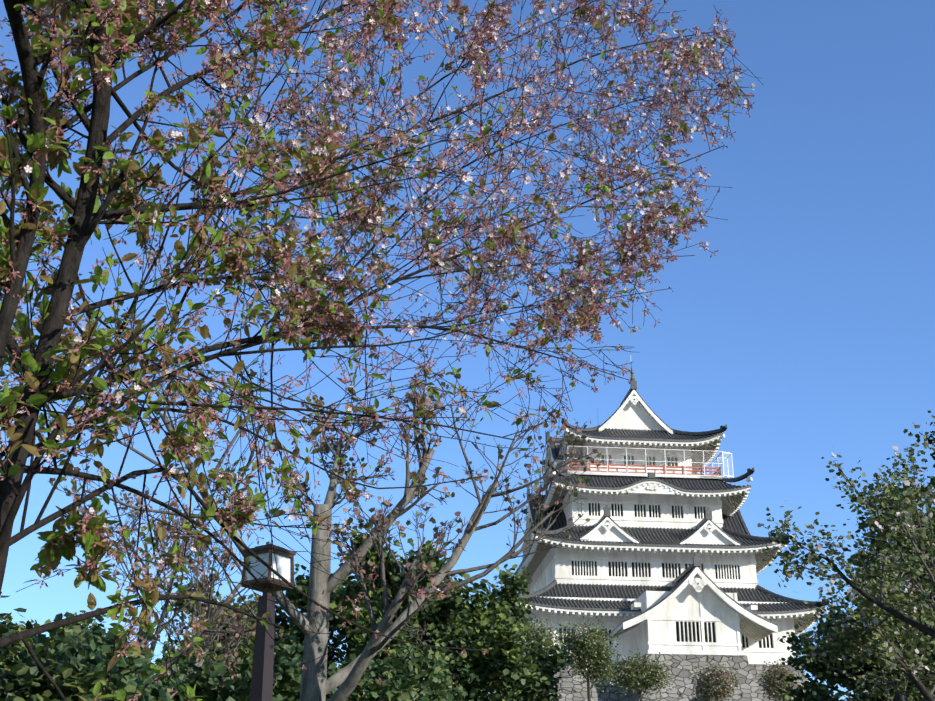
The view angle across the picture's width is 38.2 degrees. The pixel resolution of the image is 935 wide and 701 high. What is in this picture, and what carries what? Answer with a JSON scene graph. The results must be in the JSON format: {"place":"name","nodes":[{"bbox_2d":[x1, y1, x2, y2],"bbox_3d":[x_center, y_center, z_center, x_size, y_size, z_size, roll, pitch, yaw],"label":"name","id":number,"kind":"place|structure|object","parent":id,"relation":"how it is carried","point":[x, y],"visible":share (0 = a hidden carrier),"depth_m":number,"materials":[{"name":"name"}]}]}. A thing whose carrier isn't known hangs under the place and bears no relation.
{"place":"outdoors","nodes":[
{"label":"outdoors","id":0,"kind":"place"},
{"bbox_2d":[0,0,934,700],"label":"sky","id":1,"kind":"structure","parent":0,"point":[809,331],"materials":[{"name":"blue"}]},
{"bbox_2d":[506,654,810,700],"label":"stone wall","id":2,"kind":"structure","parent":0,"point":[684,665],"depth_m":96.98,"materials":[{"name":"grey stone"}]},
{"bbox_2d":[503,355,829,664],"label":"castle keep","id":3,"kind":"structure","parent":2,"relation":"on","point":[668,556],"depth_m":105.42,"materials":[{"name":"white paint"}]},
{"bbox_3d":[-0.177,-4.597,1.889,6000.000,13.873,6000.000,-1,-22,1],"label":"terrain","id":4,"kind":"structure","parent":0,"visible":0},
{"bbox_2d":[0,610,171,682],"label":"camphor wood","id":5,"kind":"object","parent":4,"relation":"on","point":[22,646],"visible":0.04,"depth_m":36.29,"materials":[{"name":"green plant"}]},
{"bbox_2d":[0,592,185,700],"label":"bush","id":6,"kind":"object","parent":4,"relation":"on","point":[73,677],"visible":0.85,"depth_m":12.77,"materials":[{"name":"green plant"}]},
{"bbox_2d":[0,601,281,700],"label":"bush","id":7,"kind":"object","parent":4,"relation":"on","point":[102,646],"visible":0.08,"depth_m":16.54,"materials":[{"name":"green plant"}]},
{"bbox_2d":[98,485,290,698],"bbox_3d":[-5.264,6.752,24.232,3.532,9.553,5.833,6,-23,-15],"label":"tree","id":8,"kind":"object","parent":4,"relation":"on","point":[217,610],"visible":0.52,"depth_m":24.67,"materials":[{"name":"plant"}]},
{"bbox_2d":[138,622,351,700],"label":"bush","id":9,"kind":"object","parent":4,"relation":"on","point":[286,684],"visible":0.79,"depth_m":22.95,"materials":[{"name":"green plant"}]},
{"bbox_2d":[151,635,340,692],"bbox_3d":[-8.944,13.295,41.388,8.449,10.419,9.449,-20,-30,40],"label":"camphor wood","id":10,"kind":"object","parent":4,"relation":"on","point":[332,658],"visible":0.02,"depth_m":42.14,"materials":[{"name":"green plant"}]},
{"bbox_2d":[241,544,295,700],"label":"park lamp","id":11,"kind":"object","parent":4,"relation":"on","point":[262,676],"visible":0.81,"depth_m":12.48,"materials":[{"name":"metal"}]},
{"bbox_2d":[153,574,417,690],"bbox_3d":[-4.922,11.876,38.455,8.020,10.919,8.092,-1,-22,1],"label":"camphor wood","id":12,"kind":"object","parent":4,"relation":"on","point":[244,648],"visible":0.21,"depth_m":39.45,"materials":[{"name":"green plant"}]},
{"bbox_2d":[48,348,601,700],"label":"tree","id":13,"kind":"object","parent":4,"relation":"on","point":[317,684],"visible":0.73,"depth_m":19.01,"materials":[{"name":"grey plant"}]},
{"bbox_2d":[0,0,757,700],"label":"cherry tree","id":14,"kind":"object","parent":4,"relation":"on","point":[108,34],"visible":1,"depth_m":7.76,"materials":[{"name":"pink plant"}]},
{"bbox_2d":[326,633,462,700],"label":"bush","id":15,"kind":"object","parent":4,"relation":"on","point":[417,686],"visible":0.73,"depth_m":27.94,"materials":[{"name":"green plant"}]},
{"bbox_2d":[276,523,550,700],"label":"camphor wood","id":16,"kind":"object","parent":4,"relation":"on","point":[500,671],"visible":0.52,"depth_m":40.05,"materials":[{"name":"green plant"}]},
{"bbox_2d":[328,560,513,699],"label":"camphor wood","id":17,"kind":"object","parent":4,"relation":"on","point":[449,605],"visible":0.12,"depth_m":44.40,"materials":[{"name":"green plant"}]},
{"bbox_2d":[361,649,482,700],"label":"bush","id":18,"kind":"object","parent":4,"relation":"on","point":[457,696],"visible":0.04,"depth_m":32.70,"materials":[{"name":"green plant"}]},
{"bbox_2d":[432,564,570,700],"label":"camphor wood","id":19,"kind":"object","parent":4,"relation":"on","point":[514,584],"visible":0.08,"depth_m":48.84,"materials":[{"name":"green plant"}]},
{"bbox_2d":[512,616,569,690],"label":"slope tree","id":20,"kind":"object","parent":4,"relation":"on","point":[539,631],"visible":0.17,"depth_m":77.23,"materials":[{"name":"green plant"}]},
{"bbox_2d":[552,616,622,700],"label":"small tree","id":21,"kind":"object","parent":4,"relation":"on","point":[592,649],"visible":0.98,"depth_m":80.58,"materials":[{"name":"green plant"}]},
{"bbox_2d":[608,649,678,700],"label":"slope tree","id":22,"kind":"object","parent":4,"relation":"on","point":[636,676],"visible":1,"depth_m":84.41,"materials":[{"name":"green plant"}]},
{"bbox_2d":[689,683,708,700],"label":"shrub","id":23,"kind":"object","parent":4,"relation":"on","point":[698,695],"visible":0.17,"depth_m":91.49,"materials":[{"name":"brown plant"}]},
{"bbox_2d":[688,660,739,700],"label":"slope tree","id":24,"kind":"object","parent":4,"relation":"on","point":[719,682],"visible":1,"depth_m":85.58,"materials":[{"name":"green plant"}]},
{"bbox_2d":[758,659,797,700],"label":"slope tree","id":25,"kind":"object","parent":4,"relation":"on","point":[771,685],"visible":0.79,"depth_m":86.54,"materials":[{"name":"green plant"}]},
{"bbox_2d":[757,410,934,700],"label":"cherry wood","id":26,"kind":"object","parent":4,"relation":"on","point":[895,503],"visible":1,"depth_m":31.00,"materials":[{"name":"green plant"}]},
{"bbox_2d":[775,431,934,700],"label":"pine wood","id":27,"kind":"object","parent":4,"relation":"on","point":[810,662],"visible":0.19,"depth_m":41.32,"materials":[{"name":"green plant"}]},
{"bbox_2d":[786,518,934,700],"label":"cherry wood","id":28,"kind":"object","parent":4,"relation":"on","point":[908,631],"visible":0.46,"depth_m":35.01,"materials":[{"name":"green plant"}]},
{"bbox_2d":[802,579,934,700],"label":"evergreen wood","id":29,"kind":"object","parent":4,"relation":"on","point":[832,681],"visible":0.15,"depth_m":42.25,"materials":[{"name":"green plant"}]},
{"bbox_2d":[845,502,934,700],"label":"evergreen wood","id":30,"kind":"object","parent":4,"relation":"on","point":[908,581],"depth_m":45.12,"materials":[{"name":"green plant"}]}
]}

